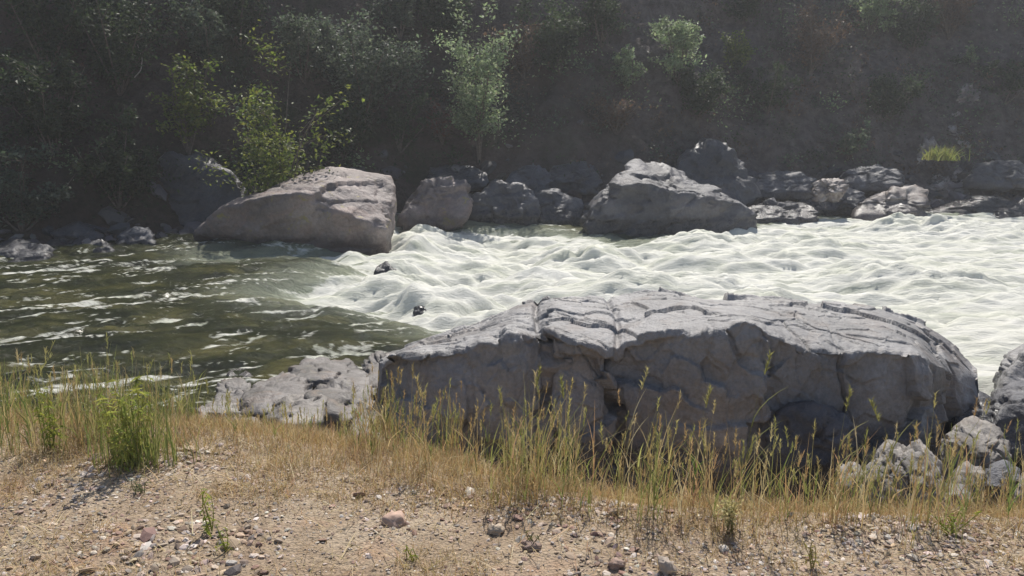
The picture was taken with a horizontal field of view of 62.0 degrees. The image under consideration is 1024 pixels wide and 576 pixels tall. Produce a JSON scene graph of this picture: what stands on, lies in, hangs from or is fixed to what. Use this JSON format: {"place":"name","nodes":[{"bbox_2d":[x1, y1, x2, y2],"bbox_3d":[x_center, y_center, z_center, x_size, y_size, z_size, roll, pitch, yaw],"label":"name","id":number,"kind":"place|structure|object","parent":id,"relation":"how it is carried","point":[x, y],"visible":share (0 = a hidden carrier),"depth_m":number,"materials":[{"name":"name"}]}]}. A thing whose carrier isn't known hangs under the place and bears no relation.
{"place":"outdoors","nodes":[
{"label":"outdoors","id":0,"kind":"place"},
{"bbox_2d":[194,390,419,448],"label":"ledge grass","id":1,"kind":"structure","parent":0,"point":[228,400],"depth_m":4.80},
{"bbox_2d":[0,211,1023,507],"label":"river water","id":2,"kind":"structure","parent":0,"point":[258,311],"depth_m":12.93,"materials":[{"name":"liquid"}]},
{"bbox_2d":[88,239,114,252],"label":"rock","id":3,"kind":"object","parent":2,"relation":"in","point":[106,248],"visible":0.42,"depth_m":15.37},
{"bbox_2d":[115,226,155,244],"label":"rock","id":4,"kind":"object","parent":2,"relation":"in","point":[137,235],"visible":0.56,"depth_m":16.00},
{"bbox_2d":[214,377,250,402],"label":"rock","id":5,"kind":"object","parent":2,"relation":"in","point":[236,385],"visible":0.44,"depth_m":7.26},
{"bbox_2d":[226,368,251,376],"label":"rock","id":6,"kind":"object","parent":2,"relation":"in","point":[245,373],"visible":0.09,"depth_m":8.24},
{"bbox_2d":[239,371,312,421],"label":"slab","id":7,"kind":"structure","parent":2,"relation":"on","point":[263,394],"depth_m":6.93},
{"bbox_2d":[264,393,327,429],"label":"slab","id":8,"kind":"structure","parent":2,"relation":"on","point":[295,401],"depth_m":6.25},
{"bbox_2d":[286,357,367,389],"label":"slab","id":9,"kind":"structure","parent":2,"relation":"on","point":[320,370],"depth_m":7.67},
{"bbox_2d":[350,399,384,432],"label":"slab","id":10,"kind":"structure","parent":2,"relation":"on","point":[380,408],"depth_m":6.31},
{"bbox_2d":[361,350,397,389],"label":"rock","id":11,"kind":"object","parent":2,"relation":"on","point":[374,358],"depth_m":7.96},
{"bbox_2d":[374,261,395,274],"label":"rock","id":12,"kind":"object","parent":2,"relation":"in","point":[385,267],"visible":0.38,"depth_m":13.28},
{"bbox_2d":[413,305,425,315],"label":"rock","id":13,"kind":"object","parent":2,"relation":"in","point":[419,310],"visible":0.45,"depth_m":11.78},
{"bbox_2d":[396,175,472,230],"bbox_3d":[-1.758,-2.028,19.864,1.743,1.203,1.734,0,12,0],"label":"boulder","id":14,"kind":"object","parent":2,"relation":"in","point":[443,203],"visible":0.97,"depth_m":19.30,"materials":[{"name":"stone"}]},
{"bbox_2d":[579,159,756,236],"bbox_3d":[3.575,-1.967,19.815,4.111,1.993,2.214,0,12,0],"label":"boulder","id":15,"kind":"object","parent":2,"relation":"in","point":[638,197],"visible":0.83,"depth_m":18.95,"materials":[{"name":"stone"}]},
{"bbox_2d":[810,178,848,202],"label":"boulder","id":16,"kind":"object","parent":2,"relation":"in","point":[831,190],"visible":1,"depth_m":21.72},
{"bbox_2d":[946,390,993,433],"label":"boulder","id":17,"kind":"object","parent":2,"relation":"in","point":[983,398],"visible":0.15,"depth_m":6.92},
{"bbox_2d":[989,380,1023,474],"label":"boulder","id":18,"kind":"object","parent":2,"relation":"in","point":[1006,404],"visible":0.69,"depth_m":6.71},
{"bbox_2d":[990,344,1023,397],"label":"boulder","id":19,"kind":"object","parent":2,"relation":"on","point":[1011,368],"visible":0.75,"depth_m":7.71,"materials":[{"name":"grey stone"}]},
{"bbox_2d":[0,0,1023,241],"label":"hillside","id":20,"kind":"structure","parent":0,"point":[607,142],"depth_m":23.75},
{"bbox_2d":[0,237,55,262],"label":"boulder","id":21,"kind":"object","parent":20,"relation":"on","point":[17,249],"visible":0.41,"depth_m":14.51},
{"bbox_2d":[0,128,74,231],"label":"shrub","id":22,"kind":"object","parent":20,"relation":"on","point":[22,208],"visible":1,"depth_m":16.07,"materials":[{"name":"green plant"}]},
{"bbox_2d":[0,41,99,160],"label":"shrub","id":23,"kind":"object","parent":20,"relation":"on","point":[52,127],"visible":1,"depth_m":16.63,"materials":[{"name":"green plant"}]},
{"bbox_2d":[0,0,126,74],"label":"shrub","id":24,"kind":"object","parent":20,"relation":"on","point":[59,26],"visible":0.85,"depth_m":17.91,"materials":[{"name":"green plant"}]},
{"bbox_2d":[50,221,104,244],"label":"boulder","id":25,"kind":"object","parent":20,"relation":"on","point":[69,233],"visible":0.32,"depth_m":16.15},
{"bbox_2d":[65,103,159,210],"bbox_3d":[-7.854,-2.562,16.874,1.580,2.148,1.544,0,12,0],"label":"shrub","id":26,"kind":"object","parent":20,"relation":"on","point":[122,163],"visible":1,"depth_m":16.84,"materials":[{"name":"green plant"}]},
{"bbox_2d":[57,0,193,95],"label":"shrub","id":27,"kind":"object","parent":20,"relation":"on","point":[111,54],"visible":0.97,"depth_m":18.04,"materials":[{"name":"green plant"}]},
{"bbox_2d":[97,0,156,44],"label":"shrub","id":28,"kind":"object","parent":20,"relation":"on","point":[124,5],"visible":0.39,"depth_m":19.03,"materials":[{"name":"green plant"}]},
{"bbox_2d":[146,50,229,154],"bbox_3d":[-6.809,-3.906,18.065,1.415,2.222,1.529,0,12,0],"label":"shrub","id":29,"kind":"object","parent":20,"relation":"on","point":[187,102],"visible":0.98,"depth_m":17.99,"materials":[{"name":"green plant"}]},
{"bbox_2d":[164,0,235,74],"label":"shrub","id":30,"kind":"object","parent":20,"relation":"on","point":[200,45],"visible":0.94,"depth_m":18.94,"materials":[{"name":"green plant"}]},
{"bbox_2d":[158,151,247,226],"bbox_3d":[-6.800,-2.009,18.334,2.541,1.891,1.909,0,12,0],"label":"boulder","id":31,"kind":"object","parent":20,"relation":"on","point":[202,201],"visible":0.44,"depth_m":17.78,"materials":[{"name":"stone"}]},
{"bbox_2d":[198,0,271,49],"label":"shrub","id":32,"kind":"object","parent":20,"relation":"on","point":[223,7],"visible":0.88,"depth_m":20.09,"materials":[{"name":"green plant"}]},
{"bbox_2d":[188,20,364,196],"bbox_3d":[-4.708,-2.917,17.384,3.304,5.072,2.967,0,12,0],"label":"shrub","id":33,"kind":"object","parent":20,"relation":"on","point":[282,158],"visible":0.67,"depth_m":17.44,"materials":[{"name":"green plant"}]},
{"bbox_2d":[193,166,396,255],"bbox_3d":[-4.235,-1.381,17.057,3.879,1.920,2.615,0,12,0],"label":"boulder","id":34,"kind":"object","parent":20,"relation":"on","point":[340,209],"visible":0.73,"depth_m":16.06,"materials":[{"name":"stone"}]},
{"bbox_2d":[270,5,340,83],"bbox_3d":[-5.028,-6.016,21.308,1.571,1.882,2.599,0,12,0],"label":"shrub","id":35,"kind":"object","parent":20,"relation":"on","point":[312,44],"visible":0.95,"depth_m":20.71,"materials":[{"name":"green plant"}]},
{"bbox_2d":[314,95,376,159],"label":"shrub","id":36,"kind":"object","parent":20,"relation":"on","point":[354,121],"visible":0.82,"depth_m":20.74,"materials":[{"name":"green plant"}]},
{"bbox_2d":[308,7,434,119],"bbox_3d":[-3.614,-5.512,21.417,2.765,2.672,3.191,-9,15,-35],"label":"shrub","id":37,"kind":"object","parent":20,"relation":"on","point":[361,76],"visible":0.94,"depth_m":21.13,"materials":[{"name":"green plant"}]},
{"bbox_2d":[365,0,416,38],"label":"shrub","id":38,"kind":"object","parent":20,"relation":"on","point":[400,10],"visible":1,"depth_m":23.00,"materials":[{"name":"green plant"}]},
{"bbox_2d":[412,0,477,47],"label":"shrub","id":39,"kind":"object","parent":20,"relation":"on","point":[446,20],"visible":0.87,"depth_m":23.10,"materials":[{"name":"green plant"}]},
{"bbox_2d":[426,165,488,190],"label":"rock","id":40,"kind":"object","parent":20,"relation":"on","point":[476,178],"visible":0.65,"depth_m":21.37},
{"bbox_2d":[449,86,479,137],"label":"shrub","id":41,"kind":"object","parent":20,"relation":"on","point":[462,109],"visible":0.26,"depth_m":22.14,"materials":[{"name":"green plant"}]},
{"bbox_2d":[429,0,526,165],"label":"shrub","id":42,"kind":"object","parent":20,"relation":"on","point":[478,97],"visible":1,"depth_m":21.36,"materials":[{"name":"green plant"}]},
{"bbox_2d":[468,180,541,224],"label":"boulder","id":43,"kind":"object","parent":20,"relation":"on","point":[499,202],"visible":0.88,"depth_m":20.29,"materials":[{"name":"stone"}]},
{"bbox_2d":[0,0,1023,220],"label":"undergrowth","id":44,"kind":"object","parent":20,"relation":"on","point":[81,64],"visible":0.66,"depth_m":23.75,"materials":[{"name":"green plant"}]},
{"bbox_2d":[0,119,1023,245],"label":"rubble","id":45,"kind":"object","parent":20,"relation":"on","point":[117,223],"visible":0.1,"depth_m":21.64,"materials":[{"name":"stone"}]},
{"bbox_2d":[675,138,761,206],"bbox_3d":[5.287,-3.041,23.012,2.718,1.987,2.489,0,12,0],"label":"boulder","id":46,"kind":"object","parent":45,"relation":"on","point":[716,162],"visible":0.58,"depth_m":22.41,"materials":[{"name":"stone"}]},
{"bbox_2d":[481,12,549,77],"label":"shrub","id":47,"kind":"object","parent":20,"relation":"on","point":[520,59],"visible":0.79,"depth_m":23.44,"materials":[{"name":"green plant"}]},
{"bbox_2d":[506,163,553,192],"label":"boulder","id":48,"kind":"object","parent":20,"relation":"on","point":[534,178],"visible":0.69,"depth_m":21.66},
{"bbox_2d":[508,0,606,74],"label":"shrub","id":49,"kind":"object","parent":20,"relation":"on","point":[554,37],"visible":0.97,"depth_m":23.55,"materials":[{"name":"green plant"}]},
{"bbox_2d":[535,188,583,224],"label":"boulder","id":50,"kind":"object","parent":20,"relation":"on","point":[558,206],"visible":0.62,"depth_m":20.51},
{"bbox_2d":[548,161,602,194],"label":"rock","id":51,"kind":"object","parent":20,"relation":"on","point":[587,182],"visible":0.84,"depth_m":21.75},
{"bbox_2d":[581,0,625,48],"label":"shrub","id":52,"kind":"object","parent":20,"relation":"on","point":[603,20],"visible":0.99,"depth_m":24.04,"materials":[{"name":"green plant"}]},
{"bbox_2d":[581,88,640,134],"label":"shrub","id":53,"kind":"object","parent":20,"relation":"on","point":[620,120],"visible":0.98,"depth_m":22.93,"materials":[{"name":"green plant"}]},
{"bbox_2d":[610,43,647,92],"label":"shrub","id":54,"kind":"object","parent":20,"relation":"on","point":[624,71],"visible":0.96,"depth_m":23.89,"materials":[{"name":"green plant"}]},
{"bbox_2d":[647,15,706,83],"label":"shrub","id":55,"kind":"object","parent":20,"relation":"on","point":[681,33],"visible":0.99,"depth_m":23.99,"materials":[{"name":"green plant"}]},
{"bbox_2d":[665,62,736,120],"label":"shrub","id":56,"kind":"object","parent":20,"relation":"on","point":[702,100],"visible":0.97,"depth_m":23.89,"materials":[{"name":"green plant"}]},
{"bbox_2d":[718,29,757,73],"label":"shrub","id":57,"kind":"object","parent":20,"relation":"on","point":[742,51],"visible":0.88,"depth_m":25.60,"materials":[{"name":"green plant"}]},
{"bbox_2d":[732,56,803,112],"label":"shrub","id":58,"kind":"object","parent":20,"relation":"on","point":[777,85],"visible":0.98,"depth_m":24.91,"materials":[{"name":"green plant"}]},
{"bbox_2d":[748,197,819,224],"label":"boulder","id":59,"kind":"object","parent":20,"relation":"on","point":[769,210],"visible":0.71,"depth_m":21.41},
{"bbox_2d":[755,171,816,199],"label":"rock","id":60,"kind":"object","parent":20,"relation":"on","point":[791,185],"visible":0.89,"depth_m":22.77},
{"bbox_2d":[782,0,861,73],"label":"shrub","id":61,"kind":"object","parent":20,"relation":"on","point":[814,41],"visible":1,"depth_m":25.82,"materials":[{"name":"green plant"}]},
{"bbox_2d":[797,187,865,215],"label":"boulder","id":62,"kind":"object","parent":20,"relation":"on","point":[849,201],"visible":0.44,"depth_m":22.59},
{"bbox_2d":[836,117,872,160],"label":"shrub","id":63,"kind":"object","parent":20,"relation":"on","point":[853,137],"visible":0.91,"depth_m":24.52,"materials":[{"name":"green plant"}]},
{"bbox_2d":[839,164,904,191],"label":"rock","id":64,"kind":"object","parent":20,"relation":"on","point":[877,178],"visible":0.91,"depth_m":23.32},
{"bbox_2d":[844,0,917,42],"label":"shrub","id":65,"kind":"object","parent":20,"relation":"on","point":[876,10],"visible":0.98,"depth_m":27.16,"materials":[{"name":"green plant"}]},
{"bbox_2d":[850,184,930,220],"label":"boulder","id":66,"kind":"object","parent":20,"relation":"on","point":[909,199],"visible":0.87,"depth_m":22.22,"materials":[{"name":"stone"}]},
{"bbox_2d":[858,68,939,120],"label":"shrub","id":67,"kind":"object","parent":20,"relation":"on","point":[892,97],"visible":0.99,"depth_m":25.42,"materials":[{"name":"green plant"}]},
{"bbox_2d":[881,0,943,53],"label":"shrub","id":68,"kind":"object","parent":20,"relation":"on","point":[913,31],"visible":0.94,"depth_m":27.28,"materials":[{"name":"green plant"}]},
{"bbox_2d":[916,136,941,163],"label":"rock","id":69,"kind":"object","parent":20,"relation":"on","point":[926,142],"visible":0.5,"depth_m":25.33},
{"bbox_2d":[921,144,969,160],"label":"grass tuft","id":70,"kind":"object","parent":20,"relation":"on","point":[937,154],"visible":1,"depth_m":22.79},
{"bbox_2d":[929,176,965,199],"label":"rock","id":71,"kind":"object","parent":20,"relation":"on","point":[942,186],"visible":0.34,"depth_m":24.48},
{"bbox_2d":[918,0,979,39],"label":"shrub","id":72,"kind":"object","parent":20,"relation":"on","point":[952,13],"visible":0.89,"depth_m":27.75,"materials":[{"name":"green plant"}]},
{"bbox_2d":[932,161,970,183],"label":"rock","id":73,"kind":"object","parent":20,"relation":"on","point":[958,170],"visible":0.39,"depth_m":24.95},
{"bbox_2d":[948,125,970,147],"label":"rock","id":74,"kind":"object","parent":20,"relation":"on","point":[952,128],"visible":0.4,"depth_m":25.64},
{"bbox_2d":[956,83,980,105],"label":"rock","id":75,"kind":"object","parent":20,"relation":"on","point":[973,98],"visible":0.61,"depth_m":26.64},
{"bbox_2d":[960,41,979,66],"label":"shrub","id":76,"kind":"object","parent":20,"relation":"on","point":[970,56],"visible":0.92,"depth_m":27.19,"materials":[{"name":"green plant"}]},
{"bbox_2d":[928,196,1023,218],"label":"boulder","id":77,"kind":"object","parent":20,"relation":"on","point":[999,207],"visible":0.48,"depth_m":23.10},
{"bbox_2d":[947,54,1023,104],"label":"shrub","id":78,"kind":"object","parent":20,"relation":"on","point":[1013,81],"visible":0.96,"depth_m":26.59,"materials":[{"name":"green plant"}]},
{"bbox_2d":[963,160,1023,191],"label":"rock","id":79,"kind":"object","parent":20,"relation":"on","point":[1002,175],"visible":1,"depth_m":24.12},
{"bbox_2d":[0,423,1023,575],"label":"ground","id":80,"kind":"structure","parent":0,"point":[552,563],"depth_m":3.45,"materials":[{"name":"gravel"}]},
{"bbox_2d":[31,388,68,451],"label":"weed","id":81,"kind":"object","parent":80,"relation":"on","point":[52,432],"visible":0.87,"depth_m":4.25,"materials":[{"name":"green plant"}]},
{"bbox_2d":[0,332,242,458],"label":"green grass","id":82,"kind":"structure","parent":80,"relation":"on","point":[21,400],"depth_m":4.58,"materials":[{"name":"plant"}]},
{"bbox_2d":[127,475,149,495],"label":"weed","id":83,"kind":"object","parent":80,"relation":"on","point":[139,488],"visible":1,"depth_m":3.82,"materials":[{"name":"green plant"}]},
{"bbox_2d":[74,372,219,476],"bbox_3d":[-1.742,0.628,4.088,0.761,0.492,0.475,0,12,0],"label":"weed","id":84,"kind":"object","parent":80,"relation":"on","point":[133,435],"visible":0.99,"depth_m":4.08,"materials":[{"name":"green plant"}]},
{"bbox_2d":[200,488,219,538],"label":"weed","id":85,"kind":"object","parent":80,"relation":"on","point":[206,525],"visible":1,"depth_m":3.44,"materials":[{"name":"green plant"}]},
{"bbox_2d":[196,398,241,419],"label":"rock","id":86,"kind":"object","parent":80,"relation":"on","point":[207,406],"visible":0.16,"depth_m":6.57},
{"bbox_2d":[214,525,233,551],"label":"weed","id":87,"kind":"object","parent":80,"relation":"on","point":[223,543],"visible":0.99,"depth_m":3.31,"materials":[{"name":"green plant"}]},
{"bbox_2d":[304,376,376,436],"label":"slab","id":88,"kind":"structure","parent":80,"relation":"on","point":[337,393],"depth_m":6.56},
{"bbox_2d":[381,510,406,527],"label":"stone","id":89,"kind":"object","parent":80,"relation":"on","point":[392,518],"visible":0.84,"depth_m":3.52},
{"bbox_2d":[487,523,504,534],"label":"stone","id":90,"kind":"object","parent":80,"relation":"on","point":[496,529],"visible":0.97,"depth_m":3.45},
{"bbox_2d":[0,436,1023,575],"bbox_3d":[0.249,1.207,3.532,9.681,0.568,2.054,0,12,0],"label":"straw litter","id":91,"kind":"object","parent":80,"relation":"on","point":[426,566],"visible":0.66,"depth_m":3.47,"materials":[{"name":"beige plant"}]},
{"bbox_2d":[521,539,541,551],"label":"stone","id":92,"kind":"object","parent":80,"relation":"on","point":[536,546],"visible":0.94,"depth_m":3.32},
{"bbox_2d":[558,376,587,474],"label":"grass stalk","id":93,"kind":"object","parent":80,"relation":"on","point":[562,389],"depth_m":3.76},
{"bbox_2d":[608,557,625,570],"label":"stone","id":94,"kind":"object","parent":80,"relation":"on","point":[615,563],"visible":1,"depth_m":3.18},
{"bbox_2d":[623,366,649,483],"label":"grass stalk","id":95,"kind":"object","parent":80,"relation":"on","point":[646,373],"depth_m":3.72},
{"bbox_2d":[657,556,677,575],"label":"stone","id":96,"kind":"object","parent":80,"relation":"on","point":[667,566],"visible":0.97,"depth_m":3.14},
{"bbox_2d":[377,287,979,509],"bbox_3d":[1.450,1.020,7.144,5.202,1.982,2.197,0,12,0],"label":"boulder","id":97,"kind":"object","parent":80,"relation":"on","point":[902,368],"visible":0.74,"depth_m":6.25,"materials":[{"name":"grey stone"}]},
{"bbox_2d":[346,361,1023,556],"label":"tall grass","id":98,"kind":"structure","parent":80,"relation":"on","point":[520,453],"depth_m":3.81,"materials":[{"name":"plant"}]},
{"bbox_2d":[691,384,712,506],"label":"grass stalk","id":99,"kind":"object","parent":80,"relation":"on","point":[707,397],"depth_m":3.62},
{"bbox_2d":[715,494,743,535],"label":"weed","id":100,"kind":"object","parent":80,"relation":"on","point":[726,511],"visible":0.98,"depth_m":3.43,"materials":[{"name":"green plant"}]},
{"bbox_2d":[741,351,784,496],"bbox_3d":[1.070,0.616,3.585,0.144,0.755,0.107,-5,13,-22],"label":"grass stalk","id":101,"kind":"object","parent":80,"relation":"on","point":[767,363],"depth_m":3.58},
{"bbox_2d":[762,400,853,500],"bbox_3d":[2.146,1.134,6.257,0.666,0.676,0.647,2,12,8],"label":"boulder","id":102,"kind":"object","parent":80,"relation":"on","point":[799,418],"visible":0.68,"depth_m":6.03,"materials":[{"name":"stone"}]},
{"bbox_2d":[803,541,818,568],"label":"weed","id":103,"kind":"object","parent":80,"relation":"on","point":[809,555],"visible":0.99,"depth_m":3.19,"materials":[{"name":"green plant"}]},
{"bbox_2d":[826,384,860,513],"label":"grass stalk","id":104,"kind":"object","parent":80,"relation":"on","point":[850,394],"depth_m":3.57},
{"bbox_2d":[834,461,863,511],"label":"rock","id":105,"kind":"object","parent":80,"relation":"on","point":[842,468],"visible":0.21,"depth_m":5.27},
{"bbox_2d":[858,439,911,513],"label":"boulder","id":106,"kind":"object","parent":80,"relation":"on","point":[899,450],"visible":0.36,"depth_m":5.21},
{"bbox_2d":[869,396,910,514],"bbox_3d":[1.589,0.714,3.599,0.176,0.558,0.153,8,14,33],"label":"grass stalk","id":107,"kind":"object","parent":80,"relation":"on","point":[873,404],"depth_m":3.58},
{"bbox_2d":[900,439,948,511],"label":"boulder","id":108,"kind":"object","parent":80,"relation":"on","point":[919,451],"visible":0.45,"depth_m":5.22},
{"bbox_2d":[928,504,982,535],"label":"weed","id":109,"kind":"object","parent":80,"relation":"on","point":[947,526],"visible":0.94,"depth_m":3.48,"materials":[{"name":"green plant"}]},
{"bbox_2d":[940,484,972,511],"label":"rock","id":110,"kind":"object","parent":80,"relation":"on","point":[961,486],"visible":0.16,"depth_m":5.05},
{"bbox_2d":[947,461,985,502],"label":"rock","id":111,"kind":"object","parent":80,"relation":"on","point":[963,469],"visible":0.27,"depth_m":5.37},
{"bbox_2d":[939,416,1011,482],"bbox_3d":[3.243,1.196,5.969,0.455,0.449,0.938,6,13,27],"label":"boulder","id":112,"kind":"object","parent":80,"relation":"on","point":[966,425],"visible":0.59,"depth_m":5.81,"materials":[{"name":"stone"}]},
{"bbox_2d":[945,485,1023,514],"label":"edge grass","id":113,"kind":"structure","parent":80,"relation":"on","point":[994,505],"depth_m":3.97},
{"bbox_2d":[983,459,1020,505],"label":"rock","id":114,"kind":"object","parent":80,"relation":"on","point":[995,475],"visible":0.48,"depth_m":5.48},
{"bbox_2d":[1014,472,1023,505],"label":"rock","id":115,"kind":"object","parent":80,"relation":"on","point":[1019,488],"visible":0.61,"depth_m":5.26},
{"bbox_2d":[0,403,1023,575],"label":"dry grass","id":116,"kind":"structure","parent":0,"point":[296,433],"depth_m":3.88,"materials":[{"name":"plant"}]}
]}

